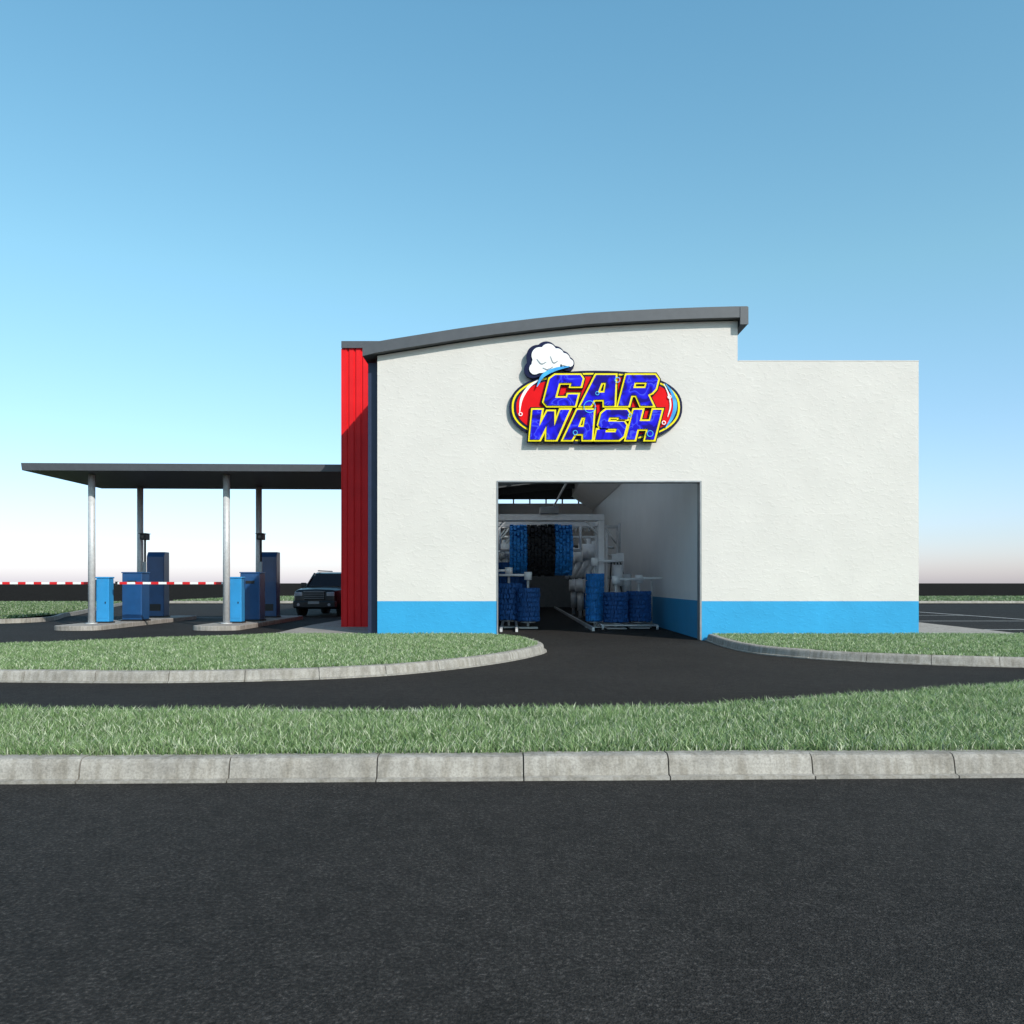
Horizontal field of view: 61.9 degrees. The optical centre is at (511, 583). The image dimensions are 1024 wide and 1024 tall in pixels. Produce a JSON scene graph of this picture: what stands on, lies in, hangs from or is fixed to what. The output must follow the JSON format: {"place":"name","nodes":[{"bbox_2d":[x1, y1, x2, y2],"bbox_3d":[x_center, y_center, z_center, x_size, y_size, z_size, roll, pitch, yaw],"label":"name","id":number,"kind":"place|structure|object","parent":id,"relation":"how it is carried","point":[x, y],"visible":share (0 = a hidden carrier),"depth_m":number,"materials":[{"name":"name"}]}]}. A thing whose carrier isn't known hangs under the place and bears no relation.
{"place":"outdoors","nodes":[
{"label":"outdoors","id":0,"kind":"place"},
{"bbox_2d":[0,577,114,622],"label":"barrier gate","id":1,"kind":"structure","parent":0,"point":[104,586],"depth_m":27.13,"materials":[{"name":"blue plastic"}]},
{"bbox_2d":[98,590,106,617],"bbox_3d":[-13.020,0.670,27.125,0.300,0.900,0.006,0,0,0],"label":"door panel","id":2,"kind":"structure","parent":1,"relation":"in","point":[102,594],"depth_m":27.12,"materials":[{"name":"blue metal"}]},
{"bbox_2d":[0,601,120,618],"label":"grass lawn","id":3,"kind":"structure","parent":0,"point":[13,609],"depth_m":41.79,"materials":[{"name":"plant"}]},
{"bbox_2d":[0,632,537,670],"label":"grass lawn","id":4,"kind":"structure","parent":0,"point":[271,650],"depth_m":15.49,"materials":[{"name":"grass"}]},
{"bbox_2d":[275,620,367,633],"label":"pavement","id":5,"kind":"structure","parent":0,"point":[330,627],"depth_m":23.36,"materials":[{"name":"concrete"}]},
{"bbox_2d":[341,341,376,626],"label":"red clad tower","id":6,"kind":"structure","parent":5,"relation":"on","point":[354,488],"depth_m":24.80,"materials":[{"name":"red metal"}]},
{"bbox_2d":[498,551,518,582],"bbox_3d":[-0.318,0.050,33.106,1.317,2.700,0.992,0,0,43],"label":"wash brush","id":7,"kind":"object","parent":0,"point":[504,579],"visible":0.23,"depth_m":32.63,"materials":[{"name":"metal"}]},
{"bbox_2d":[0,778,1023,1023],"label":"road","id":8,"kind":"structure","parent":0,"point":[652,902],"depth_m":3.75,"materials":[{"name":"black asphalt"}]},
{"bbox_2d":[0,679,1023,755],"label":"grass lawn","id":9,"kind":"structure","parent":0,"point":[980,716],"depth_m":7.22,"materials":[{"name":"grass"}]},
{"bbox_2d":[0,604,1023,709],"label":"driveway","id":10,"kind":"structure","parent":0,"point":[578,664],"depth_m":12.73,"materials":[{"name":"grey asphalt"}]},
{"bbox_2d":[0,602,121,623],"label":"kerb","id":11,"kind":"structure","parent":10,"relation":"on","point":[41,619],"depth_m":31.35,"materials":[{"name":"concrete"}]},
{"bbox_2d":[54,615,195,630],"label":"traffic island","id":12,"kind":"structure","parent":10,"relation":"on","point":[119,623],"depth_m":26.83,"materials":[{"name":"concrete"}]},
{"bbox_2d":[121,572,150,620],"bbox_3d":[-12.650,0.450,28.700,0.720,1.640,0.660,0,0,0],"label":"payment kiosk","id":13,"kind":"object","parent":12,"relation":"on","point":[135,602],"visible":0.98,"depth_m":28.40,"materials":[{"name":"blue metal"}]},
{"bbox_2d":[138,533,149,571],"bbox_3d":[-12.585,-0.217,29.230,0.250,2.975,0.400,0,0,0],"label":"security camera","id":14,"kind":"object","parent":12,"relation":"on","point":[144,536],"visible":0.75,"depth_m":29.23,"materials":[{"name":"black plastic"}]},
{"bbox_2d":[147,552,169,617],"bbox_3d":[-13.150,0.060,31.700,0.700,2.420,0.560,0,0,0],"label":"menu board","id":15,"kind":"object","parent":12,"relation":"on","point":[158,566],"visible":0.9,"depth_m":31.45,"materials":[{"name":"blue plastic"}]},
{"bbox_2d":[21,463,340,623],"bbox_3d":[-9.873,-1.175,28.190,9.815,4.890,5.020,0,0,0],"label":"canopy","id":16,"kind":"object","parent":12,"relation":"on","point":[140,477],"visible":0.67,"depth_m":26.54,"materials":[{"name":"metal"}]},
{"bbox_2d":[193,615,302,630],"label":"traffic island","id":17,"kind":"structure","parent":10,"relation":"on","point":[217,626],"depth_m":26.53,"materials":[{"name":"concrete"}]},
{"bbox_2d":[115,577,245,622],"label":"barrier gate","id":18,"kind":"structure","parent":17,"relation":"on","point":[237,599],"depth_m":27.12,"materials":[{"name":"blue metal"}]},
{"bbox_2d":[230,590,239,617],"bbox_3d":[-8.800,0.670,27.125,0.300,0.900,0.006,0,0,0],"label":"door panel","id":19,"kind":"structure","parent":18,"relation":"in","point":[234,594],"depth_m":27.12,"materials":[{"name":"blue metal"}]},
{"bbox_2d":[239,572,265,620],"bbox_3d":[-8.720,0.450,28.700,0.720,1.640,0.660,0,0,0],"label":"payment kiosk","id":20,"kind":"object","parent":17,"relation":"on","point":[254,596],"visible":0.75,"depth_m":28.40,"materials":[{"name":"blue metal"}]},
{"bbox_2d":[255,533,264,571],"bbox_3d":[-8.605,-0.217,29.230,0.250,2.975,0.400,0,0,0],"label":"security camera","id":21,"kind":"object","parent":17,"relation":"on","point":[260,536],"visible":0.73,"depth_m":29.23,"materials":[{"name":"black plastic"}]},
{"bbox_2d":[262,552,280,617],"bbox_3d":[-9.000,0.060,31.700,0.700,2.420,0.560,0,0,0],"label":"menu board","id":22,"kind":"object","parent":17,"relation":"on","point":[271,564],"visible":0.66,"depth_m":31.45,"materials":[{"name":"blue plastic"}]},
{"bbox_2d":[0,635,546,682],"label":"kerb","id":23,"kind":"structure","parent":10,"relation":"on","point":[156,676],"depth_m":12.29,"materials":[{"name":"concrete"}]},
{"bbox_2d":[293,570,340,615],"bbox_3d":[-8.007,0.432,38.134,2.360,2.015,5.132,0,0,6],"label":"parked suv","id":24,"kind":"object","parent":10,"relation":"on","point":[321,590],"visible":0.66,"depth_m":35.82,"materials":[{"name":"paint"}]},
{"bbox_2d":[368,363,376,633],"bbox_3d":[-3.451,-2.042,21.500,0.270,6.883,0.500,0,0,0],"label":"navy pilaster","id":25,"kind":"object","parent":10,"relation":"on","point":[372,497],"visible":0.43,"depth_m":21.25,"materials":[{"name":"metal"}]},
{"bbox_2d":[6,684,1000,714],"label":"kerb","id":26,"kind":"structure","parent":10,"relation":"on","point":[477,710],"depth_m":8.38,"materials":[{"name":"concrete"}]},
{"bbox_2d":[499,540,509,561],"bbox_3d":[-0.283,-0.200,35.300,0.633,3.200,0.680,0,0,0],"label":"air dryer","id":27,"kind":"object","parent":10,"relation":"on","point":[502,557],"visible":0.38,"depth_m":35.07,"materials":[{"name":"white paint"}]},
{"bbox_2d":[498,567,522,627],"bbox_3d":[-0.246,0.450,27.124,1.295,1.900,0.915,0,0,40],"label":"wash brush","id":28,"kind":"object","parent":10,"relation":"on","point":[507,597],"visible":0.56,"depth_m":26.64,"materials":[{"name":"plastic"}]},
{"bbox_2d":[499,572,539,628],"bbox_3d":[0.236,0.525,26.601,1.289,1.750,0.759,0,0,0],"label":"wash brush","id":29,"kind":"object","parent":10,"relation":"on","point":[528,604],"visible":1,"depth_m":26.34,"materials":[{"name":"plastic"}]},
{"bbox_2d":[519,576,526,587],"bbox_3d":[0.082,0.050,38.107,1.316,2.700,0.994,0,0,43],"label":"wash brush","id":30,"kind":"object","parent":10,"relation":"on","point":[522,580],"visible":0.04,"depth_m":37.63,"materials":[{"name":"metal"}]},
{"bbox_2d":[498,503,592,544],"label":"wall","id":31,"kind":"structure","parent":10,"relation":"on","point":[534,508],"depth_m":49.80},
{"bbox_2d":[529,575,570,606],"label":"door","id":32,"kind":"structure","parent":31,"relation":"attached to","point":[553,596],"depth_m":49.74,"materials":[{"name":"grey metal"}]},
{"bbox_2d":[529,581,568,585],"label":"door slat","id":33,"kind":"object","parent":32,"relation":"attached to","point":[548,583],"depth_m":49.73,"materials":[{"name":"grey metal"}]},
{"bbox_2d":[529,587,568,590],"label":"door slat","id":34,"kind":"object","parent":32,"relation":"attached to","point":[554,588],"depth_m":49.73,"materials":[{"name":"grey metal"}]},
{"bbox_2d":[529,576,575,580],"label":"door slat","id":35,"kind":"object","parent":32,"relation":"attached to","point":[549,578],"depth_m":49.73,"materials":[{"name":"grey metal"}]},
{"bbox_2d":[540,602,570,605],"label":"door slat","id":36,"kind":"object","parent":32,"relation":"attached to","point":[555,603],"depth_m":49.73,"materials":[{"name":"grey metal"}]},
{"bbox_2d":[540,597,570,600],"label":"door slat","id":37,"kind":"object","parent":32,"relation":"attached to","point":[555,598],"depth_m":49.73,"materials":[{"name":"grey metal"}]},
{"bbox_2d":[540,592,570,595],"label":"door slat","id":38,"kind":"object","parent":32,"relation":"attached to","point":[555,593],"depth_m":49.73,"materials":[{"name":"grey metal"}]},
{"bbox_2d":[499,536,594,561],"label":"spray arch","id":39,"kind":"structure","parent":10,"relation":"on","point":[585,537],"depth_m":37.95,"materials":[{"name":"white paint"}]},
{"bbox_2d":[500,606,594,631],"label":"conveyor track","id":40,"kind":"structure","parent":10,"relation":"on","point":[588,626],"depth_m":28.38,"materials":[{"name":"metal"}]},
{"bbox_2d":[505,538,592,543],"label":"spray arch","id":41,"kind":"structure","parent":10,"relation":"on","point":[574,540],"depth_m":40.97,"materials":[{"name":"metal"}]},
{"bbox_2d":[498,507,606,626],"bbox_3d":[1.065,-0.520,28.130,3.990,3.860,1.460,0,0,0],"label":"wash gantry","id":42,"kind":"object","parent":10,"relation":"on","point":[549,514],"visible":0.52,"depth_m":27.50,"materials":[{"name":"grey metal"}]},
{"bbox_2d":[498,524,581,576],"bbox_3d":[0.940,-1.097,28.601,2.810,1.754,1.759,0,0,0],"label":"roller brush","id":43,"kind":"object","parent":42,"relation":"attached to","point":[540,550],"visible":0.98,"depth_m":27.95,"materials":[{"name":"plastic"}]},
{"bbox_2d":[545,484,566,521],"bbox_3d":[0.600,-2.650,37.000,2.680,1.776,22.000,0,0,0],"label":"pipe run","id":44,"kind":"object","parent":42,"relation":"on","point":[560,493],"visible":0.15,"depth_m":33.77,"materials":[{"name":"metal"}]},
{"bbox_2d":[498,528,607,591],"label":"spray arch","id":45,"kind":"structure","parent":10,"relation":"on","point":[606,558],"depth_m":33.35,"materials":[{"name":"white paint"}]},
{"bbox_2d":[501,526,617,591],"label":"spray arch","id":46,"kind":"structure","parent":10,"relation":"on","point":[608,547],"depth_m":31.16,"materials":[{"name":"metal"}]},
{"bbox_2d":[564,547,576,613],"bbox_3d":[2.660,-0.100,38.000,0.681,3.000,0.600,0,0,0],"label":"air dryer","id":47,"kind":"object","parent":10,"relation":"on","point":[573,594],"visible":0.6,"depth_m":37.97,"materials":[{"name":"white paint"}]},
{"bbox_2d":[570,543,583,617],"bbox_3d":[2.660,-0.100,34.200,0.681,3.000,0.600,0,0,0],"label":"air dryer","id":48,"kind":"object","parent":10,"relation":"on","point":[578,561],"visible":0.7,"depth_m":34.06,"materials":[{"name":"white paint"}]},
{"bbox_2d":[578,538,594,621],"bbox_3d":[2.660,-0.100,30.400,0.681,3.000,0.600,0,0,0],"label":"air dryer","id":49,"kind":"object","parent":10,"relation":"on","point":[588,551],"visible":0.51,"depth_m":30.20,"materials":[{"name":"white paint"}]},
{"bbox_2d":[583,541,594,578],"bbox_3d":[3.010,-0.100,32.300,0.681,3.000,0.600,0,0,0],"label":"air dryer","id":50,"kind":"object","parent":10,"relation":"on","point":[592,567],"visible":0.07,"depth_m":32.16,"materials":[{"name":"white paint"}]},
{"bbox_2d":[582,554,610,608],"bbox_3d":[3.604,0.050,36.000,1.409,2.700,1.000,0,0,0],"label":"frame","id":51,"kind":"object","parent":10,"relation":"on","point":[584,578],"visible":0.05,"depth_m":35.79,"materials":[{"name":"metal"}]},
{"bbox_2d":[585,558,622,627],"bbox_3d":[2.924,0.300,27.000,1.209,2.200,0.600,0,0,0],"label":"wash brush","id":52,"kind":"object","parent":10,"relation":"on","point":[594,587],"visible":0.96,"depth_m":26.79,"materials":[{"name":"plastic"}]},
{"bbox_2d":[609,523,630,622],"bbox_3d":[3.608,-0.300,28.177,0.661,3.400,0.634,0,0,40],"label":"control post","id":53,"kind":"object","parent":10,"relation":"on","point":[623,585],"visible":0.57,"depth_m":28.05,"materials":[{"name":"grey metal"}]},
{"bbox_2d":[603,576,643,628],"bbox_3d":[3.455,0.590,26.299,1.308,1.620,0.790,0,0,0],"label":"wash brush","id":54,"kind":"object","parent":10,"relation":"on","point":[615,607],"visible":1,"depth_m":26.02,"materials":[{"name":"plastic"}]},
{"bbox_2d":[597,580,658,629],"bbox_3d":[3.575,0.605,26.450,1.730,1.610,1.376,0,0,0],"label":"brush frame","id":55,"kind":"object","parent":10,"relation":"on","point":[651,624],"visible":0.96,"depth_m":25.80,"materials":[{"name":"metal"}]},
{"bbox_2d":[626,575,662,628],"bbox_3d":[4.205,0.575,26.600,1.307,1.650,0.793,0,0,0],"label":"wash brush","id":56,"kind":"object","parent":10,"relation":"on","point":[639,606],"visible":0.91,"depth_m":26.31,"materials":[{"name":"plastic"}]},
{"bbox_2d":[593,484,696,637],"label":"tunnel wall","id":57,"kind":"structure","parent":10,"relation":"on","point":[658,522],"depth_m":26.92,"materials":[{"name":"white paint"}]},
{"bbox_2d":[571,484,620,509],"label":"sloped soffit","id":58,"kind":"structure","parent":57,"relation":"attached to","point":[591,496],"depth_m":44.02,"materials":[{"name":"grey paint"}]},
{"bbox_2d":[572,484,579,494],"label":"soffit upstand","id":59,"kind":"object","parent":58,"relation":"on","point":[575,488],"visible":0.07,"depth_m":47.03,"materials":[{"name":"grey paint"}]},
{"bbox_2d":[377,321,918,639],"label":"front wall","id":60,"kind":"structure","parent":10,"relation":"on","point":[806,473],"depth_m":21.00,"materials":[{"name":"paint"}]},
{"bbox_2d":[497,482,497,633],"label":"jamb trim","id":61,"kind":"structure","parent":60,"relation":"attached to","point":[497,557],"depth_m":20.98,"materials":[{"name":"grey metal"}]},
{"bbox_2d":[363,306,747,363],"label":"curved roof","id":62,"kind":"structure","parent":60,"relation":"on","point":[372,351],"depth_m":20.78,"materials":[{"name":"grey metal"}]},
{"bbox_2d":[740,307,747,323],"bbox_3d":[5.655,-6.511,20.771,0.199,0.423,0.012,0,0,0],"label":"roof end cap","id":63,"kind":"object","parent":62,"relation":"attached to","point":[743,315],"visible":1,"depth_m":20.77,"materials":[{"name":"grey metal"}]},
{"bbox_2d":[509,341,681,444],"bbox_3d":[2.053,-4.653,20.870,4.240,2.497,0.220,0,0,0],"label":"car wash sign","id":64,"kind":"object","parent":60,"relation":"attached to","point":[550,402],"visible":1,"depth_m":20.80,"materials":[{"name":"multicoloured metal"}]},
{"bbox_2d":[497,481,701,483],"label":"head trim","id":65,"kind":"structure","parent":60,"relation":"attached to","point":[598,482],"depth_m":21.07,"materials":[{"name":"grey metal"}]},
{"bbox_2d":[697,482,701,639],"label":"jamb trim","id":66,"kind":"structure","parent":60,"relation":"attached to","point":[699,560],"depth_m":21.03,"materials":[{"name":"grey metal"}]},
{"bbox_2d":[738,319,747,334],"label":"roof end beam","id":67,"kind":"structure","parent":60,"relation":"attached to","point":[741,327],"depth_m":21.01,"materials":[{"name":"grey metal"}]},
{"bbox_2d":[738,360,918,360],"bbox_3d":[7.794,-5.470,21.142,4.442,0.019,0.296,0,0,0],"label":"parapet cap","id":68,"kind":"object","parent":60,"relation":"on","point":[828,360],"visible":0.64,"depth_m":20.99,"materials":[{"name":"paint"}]},
{"bbox_2d":[705,634,1023,667],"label":"kerb","id":69,"kind":"structure","parent":10,"relation":"on","point":[949,660],"depth_m":15.18,"materials":[{"name":"concrete"}]},
{"bbox_2d":[985,629,1023,629],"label":"parking line","id":70,"kind":"object","parent":10,"relation":"on","point":[1004,629],"depth_m":25.75,"materials":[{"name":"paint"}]},
{"bbox_3d":[-1.023,-2.245,35.536,0.200,7.389,28.507,0,0,0],"label":"tunnel wall","id":71,"kind":"object","parent":10,"relation":"on","visible":0},
{"bbox_2d":[498,484,529,487],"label":"roof truss","id":72,"kind":"object","parent":71,"relation":"attached to","point":[504,485],"visible":0.12,"depth_m":45.00,"materials":[{"name":"grey metal"}]},
{"bbox_2d":[498,484,574,494],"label":"roof truss","id":73,"kind":"object","parent":71,"relation":"attached to","point":[520,489],"visible":0.38,"depth_m":47.50,"materials":[{"name":"black metal"}]},
{"bbox_2d":[0,583,1023,781],"bbox_3d":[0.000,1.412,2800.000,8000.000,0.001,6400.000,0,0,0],"label":"ground","id":74,"kind":"structure","parent":0,"point":[44,592],"depth_m":143.64,"materials":[{"name":"black asphalt"}]},
{"bbox_2d":[0,749,1023,783],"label":"kerb","id":75,"kind":"structure","parent":74,"relation":"on","point":[474,766],"depth_m":6.14,"materials":[{"name":"concrete"}]},
{"bbox_2d":[169,601,1023,602],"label":"kerb","id":76,"kind":"structure","parent":74,"relation":"on","point":[919,601],"depth_m":59.76,"materials":[{"name":"concrete"}]},
{"bbox_2d":[0,0,1023,582],"label":"sky","id":77,"kind":"structure","parent":0,"point":[201,200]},
{"bbox_2d":[173,595,1023,600],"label":"grass lawn","id":78,"kind":"structure","parent":0,"point":[921,598],"depth_m":64.92,"materials":[{"name":"plant"}]},
{"bbox_2d":[712,632,1023,656],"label":"grass lawn","id":79,"kind":"structure","parent":0,"point":[986,644],"depth_m":17.67,"materials":[{"name":"grass"}]},
{"bbox_2d":[919,622,1011,633],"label":"pavement","id":80,"kind":"structure","parent":0,"point":[924,628],"depth_m":23.36,"materials":[{"name":"concrete"}]},
{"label":"curved roof","id":81,"kind":"object","parent":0,"visible":0},
{"bbox_2d":[498,489,573,498],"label":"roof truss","id":82,"kind":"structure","parent":81,"relation":"attached to","point":[553,494],"depth_m":49.80,"materials":[{"name":"black metal"}]}
]}

